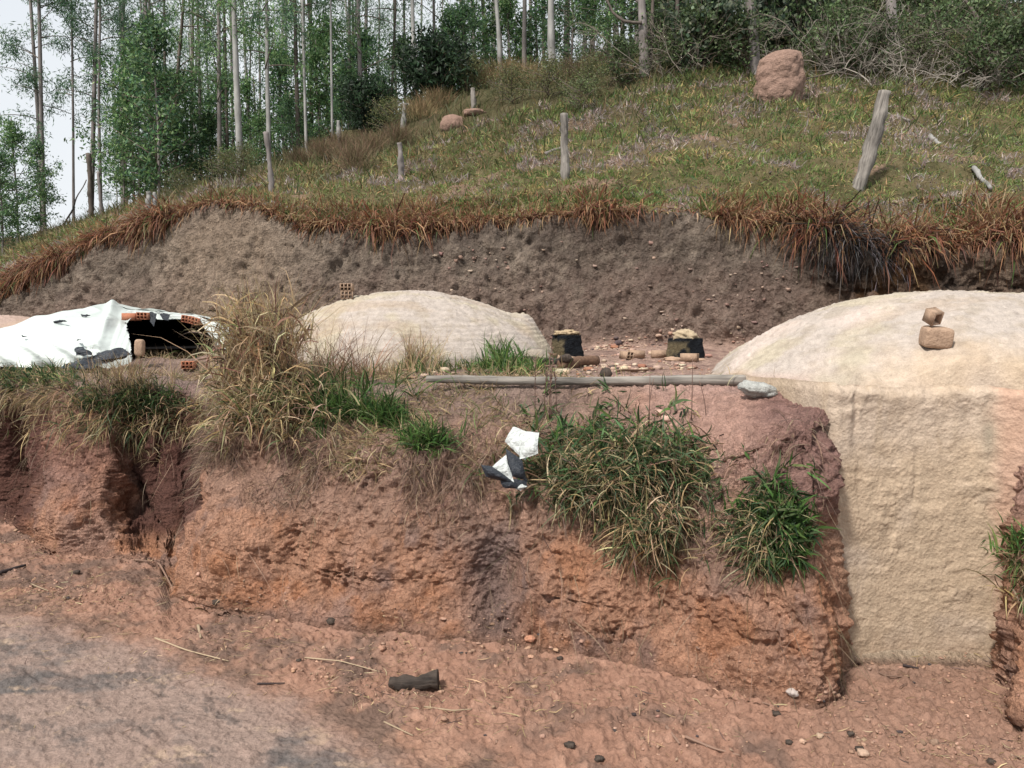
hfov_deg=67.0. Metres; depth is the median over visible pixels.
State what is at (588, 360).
plank
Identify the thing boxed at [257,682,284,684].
stick
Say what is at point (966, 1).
bare branch
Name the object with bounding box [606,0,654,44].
young tree
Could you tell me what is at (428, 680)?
charred log
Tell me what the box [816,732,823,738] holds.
pebble
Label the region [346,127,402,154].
dry shrub
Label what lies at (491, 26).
young tree
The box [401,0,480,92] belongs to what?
eucalyptus tree
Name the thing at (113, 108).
young tree
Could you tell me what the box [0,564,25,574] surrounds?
stick
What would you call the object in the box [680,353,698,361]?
hollow brick
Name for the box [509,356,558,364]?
plank
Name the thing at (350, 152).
dry shrub
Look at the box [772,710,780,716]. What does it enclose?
charcoal piece
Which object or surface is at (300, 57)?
eucalyptus tree
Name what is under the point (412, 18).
eucalyptus tree
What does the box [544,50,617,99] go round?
shrub
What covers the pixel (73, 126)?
eucalyptus tree
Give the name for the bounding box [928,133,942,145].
fallen branch
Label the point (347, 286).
hollow brick
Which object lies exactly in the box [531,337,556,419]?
weed stalk
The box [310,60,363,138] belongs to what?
young tree
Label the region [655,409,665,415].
pebble
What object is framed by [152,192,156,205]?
fence post
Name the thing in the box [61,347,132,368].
black plastic sheet
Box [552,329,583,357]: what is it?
kiln chimney
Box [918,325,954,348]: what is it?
clay block
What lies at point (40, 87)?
eucalyptus tree
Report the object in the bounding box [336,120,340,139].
fence post
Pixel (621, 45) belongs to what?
shrub
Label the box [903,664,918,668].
stick
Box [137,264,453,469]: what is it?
tall grass clump
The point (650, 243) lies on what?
cliff stones
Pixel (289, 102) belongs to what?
young tree
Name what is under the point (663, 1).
broad leaved bush
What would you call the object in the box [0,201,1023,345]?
cliff
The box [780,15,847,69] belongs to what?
undergrowth shrub
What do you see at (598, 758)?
charcoal piece
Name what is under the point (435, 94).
dry shrub
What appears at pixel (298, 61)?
eucalyptus tree
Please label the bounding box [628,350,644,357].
hollow brick
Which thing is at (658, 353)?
hollow brick
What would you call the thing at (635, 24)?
eucalyptus tree
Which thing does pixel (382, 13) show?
eucalyptus tree
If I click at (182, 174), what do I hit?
shrub
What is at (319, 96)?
young tree
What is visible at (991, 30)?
undergrowth shrub
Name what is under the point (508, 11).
young tree
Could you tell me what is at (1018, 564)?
grass clump
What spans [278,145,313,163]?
dry shrub
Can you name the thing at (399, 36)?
young tree
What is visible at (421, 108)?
dry shrub
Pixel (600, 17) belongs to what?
young tree
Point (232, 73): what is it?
eucalyptus tree
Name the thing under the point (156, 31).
young tree
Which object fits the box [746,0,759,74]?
eucalyptus tree
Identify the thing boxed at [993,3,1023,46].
undergrowth shrub
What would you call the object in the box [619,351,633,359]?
hollow brick
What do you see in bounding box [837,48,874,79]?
bare branch
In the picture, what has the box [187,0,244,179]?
eucalyptus tree
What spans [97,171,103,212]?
fence post
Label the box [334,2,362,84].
eucalyptus tree
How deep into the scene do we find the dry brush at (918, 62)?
20.36 m
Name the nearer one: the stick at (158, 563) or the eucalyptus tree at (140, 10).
the stick at (158, 563)
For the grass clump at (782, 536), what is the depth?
4.54 m
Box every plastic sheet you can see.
[0,300,229,367]
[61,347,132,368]
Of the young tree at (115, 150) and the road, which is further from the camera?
the young tree at (115, 150)
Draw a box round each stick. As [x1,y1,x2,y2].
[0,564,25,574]
[64,180,86,223]
[135,558,171,586]
[154,637,228,661]
[197,624,201,638]
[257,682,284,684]
[304,657,379,671]
[384,721,412,735]
[424,706,471,710]
[616,368,654,371]
[665,725,679,743]
[685,735,739,755]
[857,662,909,677]
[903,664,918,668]
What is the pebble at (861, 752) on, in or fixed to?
on the verge
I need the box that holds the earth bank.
[0,375,1023,726]
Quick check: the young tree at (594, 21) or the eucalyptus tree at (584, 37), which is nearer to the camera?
the young tree at (594, 21)
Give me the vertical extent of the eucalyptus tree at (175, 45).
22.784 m
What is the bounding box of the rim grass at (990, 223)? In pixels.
[0,173,1023,303]
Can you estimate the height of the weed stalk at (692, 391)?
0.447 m
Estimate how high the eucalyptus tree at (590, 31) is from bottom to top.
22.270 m
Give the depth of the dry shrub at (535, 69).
25.02 m
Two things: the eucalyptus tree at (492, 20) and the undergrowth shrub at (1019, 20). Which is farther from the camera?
the eucalyptus tree at (492, 20)
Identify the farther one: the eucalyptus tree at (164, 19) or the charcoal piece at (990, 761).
the eucalyptus tree at (164, 19)
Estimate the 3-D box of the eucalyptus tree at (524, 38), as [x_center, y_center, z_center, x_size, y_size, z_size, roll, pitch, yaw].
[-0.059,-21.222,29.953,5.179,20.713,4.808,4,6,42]
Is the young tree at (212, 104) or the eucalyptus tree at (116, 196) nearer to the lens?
the young tree at (212, 104)
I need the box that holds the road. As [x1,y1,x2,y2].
[0,595,523,767]
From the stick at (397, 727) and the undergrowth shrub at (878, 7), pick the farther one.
the undergrowth shrub at (878, 7)
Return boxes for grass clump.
[0,358,113,449]
[16,341,268,463]
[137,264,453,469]
[451,371,764,598]
[680,450,839,595]
[959,505,1023,622]
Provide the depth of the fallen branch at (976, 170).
13.03 m
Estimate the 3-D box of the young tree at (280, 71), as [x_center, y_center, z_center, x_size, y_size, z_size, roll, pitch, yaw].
[-10.306,-11.348,34.145,3.952,7.528,3.350,-2,5,-29]
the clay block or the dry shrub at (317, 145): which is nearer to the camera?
the clay block
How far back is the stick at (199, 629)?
5.46 m
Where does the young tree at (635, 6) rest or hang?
on the hillside
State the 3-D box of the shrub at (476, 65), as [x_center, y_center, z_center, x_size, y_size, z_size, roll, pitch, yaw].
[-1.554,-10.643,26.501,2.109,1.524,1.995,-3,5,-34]
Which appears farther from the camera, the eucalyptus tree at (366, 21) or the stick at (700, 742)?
the eucalyptus tree at (366, 21)
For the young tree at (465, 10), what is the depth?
30.63 m
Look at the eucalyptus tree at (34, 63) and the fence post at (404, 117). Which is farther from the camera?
the eucalyptus tree at (34, 63)
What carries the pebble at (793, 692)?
on the earth bank
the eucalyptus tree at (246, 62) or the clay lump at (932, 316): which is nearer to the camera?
the clay lump at (932, 316)
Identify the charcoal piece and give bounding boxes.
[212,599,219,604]
[326,617,334,624]
[563,741,575,748]
[594,755,603,762]
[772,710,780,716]
[785,739,792,744]
[847,731,854,736]
[986,757,996,764]
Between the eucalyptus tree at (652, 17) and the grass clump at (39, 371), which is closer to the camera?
the grass clump at (39, 371)
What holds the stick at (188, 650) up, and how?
on the road
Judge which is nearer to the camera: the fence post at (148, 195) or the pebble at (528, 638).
the pebble at (528, 638)
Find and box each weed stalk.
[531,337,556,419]
[648,379,653,424]
[691,358,705,419]
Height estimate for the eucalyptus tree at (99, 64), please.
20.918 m
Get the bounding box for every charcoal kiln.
[0,315,29,327]
[1,312,213,368]
[280,290,553,372]
[705,290,1023,657]
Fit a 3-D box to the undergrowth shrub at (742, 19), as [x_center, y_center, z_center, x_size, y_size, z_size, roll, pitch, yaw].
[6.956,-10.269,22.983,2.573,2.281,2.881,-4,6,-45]
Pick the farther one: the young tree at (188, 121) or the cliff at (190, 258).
the young tree at (188, 121)
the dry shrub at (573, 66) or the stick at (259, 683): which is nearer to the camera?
the stick at (259, 683)
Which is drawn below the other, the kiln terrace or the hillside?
the kiln terrace
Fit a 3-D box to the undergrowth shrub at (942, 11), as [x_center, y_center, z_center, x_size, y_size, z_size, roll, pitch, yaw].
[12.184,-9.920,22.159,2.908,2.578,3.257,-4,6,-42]
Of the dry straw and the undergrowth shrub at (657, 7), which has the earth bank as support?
the dry straw
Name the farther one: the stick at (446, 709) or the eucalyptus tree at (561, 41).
the eucalyptus tree at (561, 41)
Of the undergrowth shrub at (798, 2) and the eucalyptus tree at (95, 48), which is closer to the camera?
the undergrowth shrub at (798, 2)
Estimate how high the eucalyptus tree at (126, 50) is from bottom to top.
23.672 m
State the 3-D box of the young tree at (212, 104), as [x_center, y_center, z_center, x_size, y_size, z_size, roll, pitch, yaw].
[-13.222,-11.052,36.401,5.076,8.306,4.979,4,6,44]
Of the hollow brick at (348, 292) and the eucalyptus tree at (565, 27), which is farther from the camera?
the eucalyptus tree at (565, 27)
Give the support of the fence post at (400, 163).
on the hillside
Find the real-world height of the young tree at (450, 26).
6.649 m
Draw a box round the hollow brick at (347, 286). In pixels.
[340,283,353,291]
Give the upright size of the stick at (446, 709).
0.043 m
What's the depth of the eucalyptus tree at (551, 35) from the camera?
26.06 m
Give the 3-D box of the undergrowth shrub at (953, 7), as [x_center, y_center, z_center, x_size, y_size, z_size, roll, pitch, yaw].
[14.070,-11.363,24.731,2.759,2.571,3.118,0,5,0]
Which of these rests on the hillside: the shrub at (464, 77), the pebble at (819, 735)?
the shrub at (464, 77)
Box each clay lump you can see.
[525,349,549,357]
[922,307,944,325]
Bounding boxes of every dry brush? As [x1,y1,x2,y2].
[564,2,774,84]
[745,0,972,77]
[759,0,909,83]
[811,22,993,90]
[840,0,1023,82]
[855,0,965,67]
[899,24,1023,89]
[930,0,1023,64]
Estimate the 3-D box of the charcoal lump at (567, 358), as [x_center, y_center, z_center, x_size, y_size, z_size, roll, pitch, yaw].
[0.549,-0.262,7.870,0.168,0.093,0.100,-2,5,-20]
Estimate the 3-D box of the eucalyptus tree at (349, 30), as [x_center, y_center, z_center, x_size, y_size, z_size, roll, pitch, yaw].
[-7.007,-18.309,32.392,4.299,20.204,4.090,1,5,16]
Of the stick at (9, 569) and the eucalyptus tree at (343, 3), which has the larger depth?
the eucalyptus tree at (343, 3)
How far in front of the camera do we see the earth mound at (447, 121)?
22.51 m
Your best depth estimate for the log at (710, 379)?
6.11 m
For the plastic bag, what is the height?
0.405 m
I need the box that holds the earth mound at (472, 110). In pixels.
[462,108,486,115]
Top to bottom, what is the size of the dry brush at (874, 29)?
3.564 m
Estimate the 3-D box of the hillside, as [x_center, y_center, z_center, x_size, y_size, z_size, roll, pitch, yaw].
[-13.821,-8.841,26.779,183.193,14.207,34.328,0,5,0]
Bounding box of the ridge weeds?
[0,0,1023,255]
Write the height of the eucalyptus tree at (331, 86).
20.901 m
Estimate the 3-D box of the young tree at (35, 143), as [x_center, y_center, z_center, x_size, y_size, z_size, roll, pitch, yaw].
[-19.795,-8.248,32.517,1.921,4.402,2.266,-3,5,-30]
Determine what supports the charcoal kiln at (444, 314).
on the kiln terrace
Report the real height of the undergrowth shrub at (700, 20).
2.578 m
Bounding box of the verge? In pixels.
[0,521,1023,767]
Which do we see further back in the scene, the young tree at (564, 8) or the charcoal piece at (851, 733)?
the young tree at (564, 8)
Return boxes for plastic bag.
[481,427,538,490]
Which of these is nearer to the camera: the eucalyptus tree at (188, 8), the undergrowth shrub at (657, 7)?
the undergrowth shrub at (657, 7)
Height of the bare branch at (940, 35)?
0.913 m
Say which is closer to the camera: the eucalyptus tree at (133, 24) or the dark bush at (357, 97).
the dark bush at (357, 97)
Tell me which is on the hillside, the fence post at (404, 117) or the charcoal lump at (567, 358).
the fence post at (404, 117)
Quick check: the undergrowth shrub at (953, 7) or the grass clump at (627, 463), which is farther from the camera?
the undergrowth shrub at (953, 7)
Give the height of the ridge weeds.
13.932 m
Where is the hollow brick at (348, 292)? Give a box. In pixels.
[341,291,353,298]
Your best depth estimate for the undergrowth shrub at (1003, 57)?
20.95 m
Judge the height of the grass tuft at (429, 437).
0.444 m
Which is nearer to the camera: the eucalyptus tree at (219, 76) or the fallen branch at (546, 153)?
the fallen branch at (546, 153)
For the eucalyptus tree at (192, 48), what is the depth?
48.44 m
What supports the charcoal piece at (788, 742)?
on the verge
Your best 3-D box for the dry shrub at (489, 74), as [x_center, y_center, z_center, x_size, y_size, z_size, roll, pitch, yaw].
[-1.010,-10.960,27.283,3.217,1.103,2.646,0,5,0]
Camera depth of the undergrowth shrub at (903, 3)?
28.27 m
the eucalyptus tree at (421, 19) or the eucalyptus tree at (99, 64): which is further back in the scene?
the eucalyptus tree at (421, 19)
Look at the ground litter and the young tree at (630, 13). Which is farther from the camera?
the young tree at (630, 13)
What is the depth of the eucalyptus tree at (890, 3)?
22.64 m
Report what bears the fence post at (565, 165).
on the hillside
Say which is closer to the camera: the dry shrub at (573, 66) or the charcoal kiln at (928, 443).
the charcoal kiln at (928, 443)
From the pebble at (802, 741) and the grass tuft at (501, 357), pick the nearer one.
the pebble at (802, 741)
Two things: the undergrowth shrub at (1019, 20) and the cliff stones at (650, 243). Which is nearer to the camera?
the cliff stones at (650, 243)
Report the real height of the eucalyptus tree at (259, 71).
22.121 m
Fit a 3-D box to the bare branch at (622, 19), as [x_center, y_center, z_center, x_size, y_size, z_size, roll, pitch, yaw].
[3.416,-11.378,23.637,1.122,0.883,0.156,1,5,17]
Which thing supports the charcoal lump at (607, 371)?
on the kiln terrace
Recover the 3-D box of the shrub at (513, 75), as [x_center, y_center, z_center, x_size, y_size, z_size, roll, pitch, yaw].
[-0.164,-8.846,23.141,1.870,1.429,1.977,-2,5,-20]
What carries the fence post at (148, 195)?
on the hillside
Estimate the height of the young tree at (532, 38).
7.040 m
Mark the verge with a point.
(758, 725)
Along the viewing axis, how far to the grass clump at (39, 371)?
8.43 m
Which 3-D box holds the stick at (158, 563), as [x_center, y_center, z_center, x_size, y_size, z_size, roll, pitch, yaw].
[-3.050,1.628,6.745,0.178,0.072,0.857,-4,6,-45]
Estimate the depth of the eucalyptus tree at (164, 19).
35.36 m
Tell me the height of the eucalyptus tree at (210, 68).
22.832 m
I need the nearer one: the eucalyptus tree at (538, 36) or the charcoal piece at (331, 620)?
the charcoal piece at (331, 620)
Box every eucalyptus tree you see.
[0,0,88,167]
[0,0,93,230]
[23,0,107,221]
[40,0,129,190]
[54,0,134,197]
[76,0,200,191]
[78,70,130,215]
[89,0,142,201]
[101,0,185,185]
[102,0,170,190]
[119,0,191,192]
[120,3,124,203]
[128,0,246,185]
[130,2,190,174]
[144,0,150,146]
[160,21,204,181]
[163,0,270,180]
[169,0,223,182]
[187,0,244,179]
[188,0,257,167]
[188,4,229,172]
[190,1,193,176]
[194,0,298,170]
[194,0,336,156]
[205,0,287,115]
[229,12,233,167]
[230,0,336,153]
[239,0,368,151]
[240,0,323,155]
[248,0,318,130]
[251,75,275,159]
[258,0,308,159]
[258,1,261,159]
[276,0,342,141]
[297,0,418,126]
[307,5,346,132]
[320,0,386,125]
[324,0,351,128]
[326,0,420,98]
[330,0,333,135]
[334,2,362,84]
[346,0,407,94]
[364,0,367,73]
[364,0,408,108]
[368,33,400,93]
[385,0,443,92]
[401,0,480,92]
[410,0,450,105]
[474,0,515,60]
[494,0,502,83]
[496,31,514,61]
[522,0,526,71]
[528,10,546,58]
[534,6,591,59]
[542,0,545,71]
[547,0,555,78]
[557,0,618,62]
[574,0,619,57]
[582,0,586,57]
[620,2,624,36]
[634,0,638,43]
[638,0,649,76]
[649,0,653,70]
[675,0,678,52]
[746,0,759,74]
[886,0,900,65]
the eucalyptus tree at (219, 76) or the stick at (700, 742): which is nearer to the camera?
the stick at (700, 742)
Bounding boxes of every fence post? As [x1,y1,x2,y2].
[86,153,94,218]
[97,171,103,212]
[145,191,150,207]
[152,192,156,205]
[263,131,274,192]
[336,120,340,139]
[397,142,404,179]
[400,103,406,126]
[470,87,476,107]
[560,113,569,180]
[852,90,890,191]
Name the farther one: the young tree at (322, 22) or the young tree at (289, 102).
the young tree at (322, 22)
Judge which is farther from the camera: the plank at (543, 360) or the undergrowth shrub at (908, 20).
the undergrowth shrub at (908, 20)
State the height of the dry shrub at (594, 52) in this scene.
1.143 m
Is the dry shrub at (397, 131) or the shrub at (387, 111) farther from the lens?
the shrub at (387, 111)
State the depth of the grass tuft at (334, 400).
6.25 m
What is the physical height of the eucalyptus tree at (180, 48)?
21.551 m
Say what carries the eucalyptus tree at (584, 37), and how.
on the far ground
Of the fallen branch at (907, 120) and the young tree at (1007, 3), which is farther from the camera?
the young tree at (1007, 3)
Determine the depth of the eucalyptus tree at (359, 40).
29.84 m
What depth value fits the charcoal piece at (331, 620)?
5.42 m
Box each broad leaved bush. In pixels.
[646,0,727,48]
[654,0,767,74]
[735,0,841,52]
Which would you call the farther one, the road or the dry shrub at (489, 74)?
the dry shrub at (489, 74)
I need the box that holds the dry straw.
[0,345,887,724]
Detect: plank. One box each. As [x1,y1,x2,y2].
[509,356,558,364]
[557,355,599,368]
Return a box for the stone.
[737,380,777,397]
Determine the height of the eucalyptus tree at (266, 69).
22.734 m
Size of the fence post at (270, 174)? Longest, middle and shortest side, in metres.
1.508 x 0.192 x 0.160 m
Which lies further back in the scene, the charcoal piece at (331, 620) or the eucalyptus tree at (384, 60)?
the eucalyptus tree at (384, 60)
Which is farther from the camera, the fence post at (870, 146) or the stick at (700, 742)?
the fence post at (870, 146)
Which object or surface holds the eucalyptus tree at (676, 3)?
on the hillside
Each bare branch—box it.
[606,0,641,24]
[806,72,874,79]
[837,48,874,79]
[903,27,977,50]
[964,0,983,30]
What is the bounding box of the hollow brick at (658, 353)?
[651,350,665,357]
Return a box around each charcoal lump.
[558,354,573,362]
[600,367,612,376]
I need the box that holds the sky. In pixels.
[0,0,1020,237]
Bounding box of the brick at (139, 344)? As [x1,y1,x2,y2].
[134,339,144,355]
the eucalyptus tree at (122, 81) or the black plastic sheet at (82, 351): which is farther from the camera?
the eucalyptus tree at (122, 81)
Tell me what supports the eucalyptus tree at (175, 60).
on the far ground
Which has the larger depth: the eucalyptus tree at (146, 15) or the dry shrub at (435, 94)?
the eucalyptus tree at (146, 15)
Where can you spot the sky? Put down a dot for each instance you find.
(10, 10)
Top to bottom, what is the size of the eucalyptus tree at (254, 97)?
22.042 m
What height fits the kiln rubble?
0.494 m
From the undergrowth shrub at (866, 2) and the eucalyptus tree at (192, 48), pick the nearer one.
the undergrowth shrub at (866, 2)
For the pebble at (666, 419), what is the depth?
5.55 m
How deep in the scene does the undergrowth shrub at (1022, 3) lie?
27.97 m
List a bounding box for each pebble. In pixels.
[524,635,535,642]
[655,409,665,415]
[660,415,672,421]
[786,688,798,697]
[799,738,806,743]
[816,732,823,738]
[857,748,869,757]
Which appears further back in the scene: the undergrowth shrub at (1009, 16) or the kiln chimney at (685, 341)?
the undergrowth shrub at (1009, 16)
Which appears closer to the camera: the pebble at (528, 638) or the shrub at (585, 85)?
the pebble at (528, 638)
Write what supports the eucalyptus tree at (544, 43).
on the far ground
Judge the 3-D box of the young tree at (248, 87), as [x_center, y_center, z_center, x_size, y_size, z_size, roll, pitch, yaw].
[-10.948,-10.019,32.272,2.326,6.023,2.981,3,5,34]
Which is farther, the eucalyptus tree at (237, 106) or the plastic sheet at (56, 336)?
the eucalyptus tree at (237, 106)
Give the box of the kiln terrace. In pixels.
[15,344,739,396]
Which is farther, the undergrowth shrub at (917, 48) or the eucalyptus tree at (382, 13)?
the eucalyptus tree at (382, 13)
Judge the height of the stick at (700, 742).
0.050 m
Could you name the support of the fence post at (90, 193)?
on the hillside
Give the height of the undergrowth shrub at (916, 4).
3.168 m
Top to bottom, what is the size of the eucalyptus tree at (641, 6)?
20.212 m
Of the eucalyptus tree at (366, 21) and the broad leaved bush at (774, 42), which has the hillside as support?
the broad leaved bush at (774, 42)
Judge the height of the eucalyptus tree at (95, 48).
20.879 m
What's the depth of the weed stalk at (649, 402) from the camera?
5.56 m
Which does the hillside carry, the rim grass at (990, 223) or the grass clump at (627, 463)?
the rim grass at (990, 223)
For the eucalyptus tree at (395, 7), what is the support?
on the far ground
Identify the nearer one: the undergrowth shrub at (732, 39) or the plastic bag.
the plastic bag
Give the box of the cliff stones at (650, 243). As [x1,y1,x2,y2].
[432,241,797,345]
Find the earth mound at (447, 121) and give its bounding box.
[439,114,464,130]
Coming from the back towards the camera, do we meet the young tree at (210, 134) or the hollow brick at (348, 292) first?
the young tree at (210, 134)
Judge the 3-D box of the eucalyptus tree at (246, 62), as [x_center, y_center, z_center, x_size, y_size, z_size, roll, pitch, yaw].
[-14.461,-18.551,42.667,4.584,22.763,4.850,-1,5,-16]
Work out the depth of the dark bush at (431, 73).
26.27 m
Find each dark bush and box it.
[334,71,403,131]
[383,24,486,104]
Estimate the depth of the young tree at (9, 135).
30.37 m
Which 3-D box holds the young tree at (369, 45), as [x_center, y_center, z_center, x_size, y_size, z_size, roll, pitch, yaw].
[-5.878,-11.866,32.359,3.975,6.482,3.913,0,5,0]
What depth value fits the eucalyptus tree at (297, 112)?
29.91 m
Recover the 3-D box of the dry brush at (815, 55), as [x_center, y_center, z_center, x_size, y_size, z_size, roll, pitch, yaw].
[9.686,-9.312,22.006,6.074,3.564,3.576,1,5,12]
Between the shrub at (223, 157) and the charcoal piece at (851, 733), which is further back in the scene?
the shrub at (223, 157)
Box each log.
[388,669,439,690]
[426,374,745,385]
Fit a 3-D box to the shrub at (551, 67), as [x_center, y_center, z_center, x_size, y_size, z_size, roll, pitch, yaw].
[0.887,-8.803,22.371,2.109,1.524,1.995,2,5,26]
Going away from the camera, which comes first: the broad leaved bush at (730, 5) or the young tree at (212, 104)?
the broad leaved bush at (730, 5)
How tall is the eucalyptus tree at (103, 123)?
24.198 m
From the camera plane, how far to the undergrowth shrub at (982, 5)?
23.50 m
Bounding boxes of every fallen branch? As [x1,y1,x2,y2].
[544,147,559,155]
[888,112,909,121]
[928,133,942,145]
[971,165,992,189]
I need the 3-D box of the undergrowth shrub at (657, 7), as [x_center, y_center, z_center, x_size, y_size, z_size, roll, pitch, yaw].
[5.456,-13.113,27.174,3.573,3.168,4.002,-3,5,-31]
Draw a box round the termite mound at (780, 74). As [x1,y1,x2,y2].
[753,49,805,102]
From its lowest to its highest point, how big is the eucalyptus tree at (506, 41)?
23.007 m
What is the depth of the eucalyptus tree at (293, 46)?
52.98 m
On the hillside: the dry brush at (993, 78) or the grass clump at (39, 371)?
the dry brush at (993, 78)
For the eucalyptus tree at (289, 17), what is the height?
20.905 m
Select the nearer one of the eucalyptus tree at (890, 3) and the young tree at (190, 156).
the eucalyptus tree at (890, 3)
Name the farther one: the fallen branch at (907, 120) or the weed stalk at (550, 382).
the fallen branch at (907, 120)
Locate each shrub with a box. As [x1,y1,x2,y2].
[156,166,202,196]
[185,145,249,183]
[204,140,264,179]
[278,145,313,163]
[289,132,339,159]
[317,128,361,153]
[322,136,386,169]
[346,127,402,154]
[360,92,418,135]
[375,119,422,145]
[392,94,447,119]
[405,82,463,108]
[439,50,490,91]
[443,49,492,90]
[456,54,517,85]
[476,57,536,106]
[478,51,533,83]
[498,56,568,84]
[508,46,574,98]
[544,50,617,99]
[545,53,588,81]
[547,69,604,109]
[572,38,630,73]
[577,23,659,87]
[605,0,682,47]
[622,0,695,65]
[638,22,710,71]
[645,0,763,73]
[691,10,761,64]
[705,0,803,73]
[734,0,875,50]
[758,0,879,43]
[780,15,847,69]
[786,0,890,76]
[816,0,885,38]
[829,1,943,79]
[830,20,897,66]
[858,0,901,15]
[873,0,995,71]
[876,0,935,11]
[877,14,958,76]
[882,0,965,47]
[898,10,932,56]
[917,5,1023,90]
[918,0,991,49]
[919,27,1017,81]
[921,0,1019,45]
[956,8,1023,91]
[971,19,1023,80]
[982,0,1023,17]
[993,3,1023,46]
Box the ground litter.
[0,525,1023,767]
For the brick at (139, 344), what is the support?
on the kiln terrace
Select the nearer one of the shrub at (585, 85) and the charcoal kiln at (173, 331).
the charcoal kiln at (173, 331)
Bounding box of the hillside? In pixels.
[0,1,1023,267]
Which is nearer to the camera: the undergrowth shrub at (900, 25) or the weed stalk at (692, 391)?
the weed stalk at (692, 391)
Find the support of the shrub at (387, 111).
on the hillside
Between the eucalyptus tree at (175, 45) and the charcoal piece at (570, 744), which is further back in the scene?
the eucalyptus tree at (175, 45)
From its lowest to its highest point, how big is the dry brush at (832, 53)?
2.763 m
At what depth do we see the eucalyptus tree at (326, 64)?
56.82 m
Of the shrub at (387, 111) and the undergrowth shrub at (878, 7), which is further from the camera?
the undergrowth shrub at (878, 7)
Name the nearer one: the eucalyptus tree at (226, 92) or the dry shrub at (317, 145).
the dry shrub at (317, 145)
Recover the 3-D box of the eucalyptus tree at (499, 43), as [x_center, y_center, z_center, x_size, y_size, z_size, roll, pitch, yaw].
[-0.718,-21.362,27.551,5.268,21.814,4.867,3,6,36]
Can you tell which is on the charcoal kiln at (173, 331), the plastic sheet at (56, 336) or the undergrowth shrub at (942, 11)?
the plastic sheet at (56, 336)
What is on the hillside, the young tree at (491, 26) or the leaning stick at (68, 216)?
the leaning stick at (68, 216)
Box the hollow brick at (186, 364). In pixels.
[181,361,197,368]
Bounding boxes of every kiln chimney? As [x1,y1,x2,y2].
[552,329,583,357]
[661,329,707,361]
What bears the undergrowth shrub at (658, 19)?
on the hillside
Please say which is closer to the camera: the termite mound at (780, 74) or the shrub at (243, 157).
the termite mound at (780, 74)
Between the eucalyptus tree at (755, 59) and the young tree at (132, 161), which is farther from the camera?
the young tree at (132, 161)
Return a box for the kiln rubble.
[346,332,743,381]
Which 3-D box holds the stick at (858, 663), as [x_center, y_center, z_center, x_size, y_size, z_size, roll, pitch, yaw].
[2.308,1.797,4.825,0.306,0.013,0.081,4,6,40]
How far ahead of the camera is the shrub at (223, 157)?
22.77 m
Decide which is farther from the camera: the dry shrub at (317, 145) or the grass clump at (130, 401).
the dry shrub at (317, 145)
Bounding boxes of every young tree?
[0,114,62,240]
[0,141,41,252]
[19,133,66,231]
[64,25,202,197]
[78,76,173,202]
[94,115,143,204]
[102,4,215,196]
[113,60,215,193]
[155,66,216,190]
[178,108,235,183]
[180,63,273,177]
[217,69,276,171]
[236,109,279,167]
[242,41,319,160]
[260,93,315,156]
[276,5,374,155]
[282,40,343,150]
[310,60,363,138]
[322,19,410,132]
[382,25,428,109]
[417,3,469,98]
[434,0,497,90]
[455,0,513,84]
[469,0,543,83]
[499,0,573,67]
[527,0,617,64]
[563,0,626,51]
[571,0,657,46]
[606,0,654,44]
[623,0,656,19]
[984,0,1023,26]
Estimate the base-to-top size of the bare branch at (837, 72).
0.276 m
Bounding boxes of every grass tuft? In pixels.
[282,381,387,428]
[351,385,415,436]
[384,325,483,374]
[385,409,470,463]
[445,327,565,375]
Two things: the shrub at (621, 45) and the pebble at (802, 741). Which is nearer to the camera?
the pebble at (802, 741)
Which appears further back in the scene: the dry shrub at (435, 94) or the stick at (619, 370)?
the dry shrub at (435, 94)
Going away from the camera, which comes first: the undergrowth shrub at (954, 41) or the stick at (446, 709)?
the stick at (446, 709)
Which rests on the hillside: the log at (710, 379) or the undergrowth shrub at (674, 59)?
the undergrowth shrub at (674, 59)
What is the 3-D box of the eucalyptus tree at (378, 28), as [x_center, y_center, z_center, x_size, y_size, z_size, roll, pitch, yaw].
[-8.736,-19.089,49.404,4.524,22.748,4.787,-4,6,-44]
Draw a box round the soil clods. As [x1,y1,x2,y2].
[0,510,1023,765]
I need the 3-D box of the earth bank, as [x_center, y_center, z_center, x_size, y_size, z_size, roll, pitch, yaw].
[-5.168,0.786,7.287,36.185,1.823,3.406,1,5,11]
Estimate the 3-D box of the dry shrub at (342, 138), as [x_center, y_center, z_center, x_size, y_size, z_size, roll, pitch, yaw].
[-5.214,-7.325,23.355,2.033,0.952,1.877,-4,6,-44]
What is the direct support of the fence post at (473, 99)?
on the hillside
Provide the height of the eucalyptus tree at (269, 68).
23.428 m
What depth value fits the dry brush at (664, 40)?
22.69 m
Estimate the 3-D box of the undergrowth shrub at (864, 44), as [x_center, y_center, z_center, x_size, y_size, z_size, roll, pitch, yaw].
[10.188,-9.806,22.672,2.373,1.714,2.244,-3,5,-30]
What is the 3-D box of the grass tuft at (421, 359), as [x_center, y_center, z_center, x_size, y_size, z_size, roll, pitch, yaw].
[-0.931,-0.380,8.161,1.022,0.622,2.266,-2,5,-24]
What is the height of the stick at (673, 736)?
0.019 m
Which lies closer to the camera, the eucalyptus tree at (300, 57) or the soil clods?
the soil clods
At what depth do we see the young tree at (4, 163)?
27.62 m
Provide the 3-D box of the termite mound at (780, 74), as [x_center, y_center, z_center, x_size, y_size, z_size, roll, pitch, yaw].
[6.739,-7.694,19.484,1.247,1.426,1.105,0,5,0]

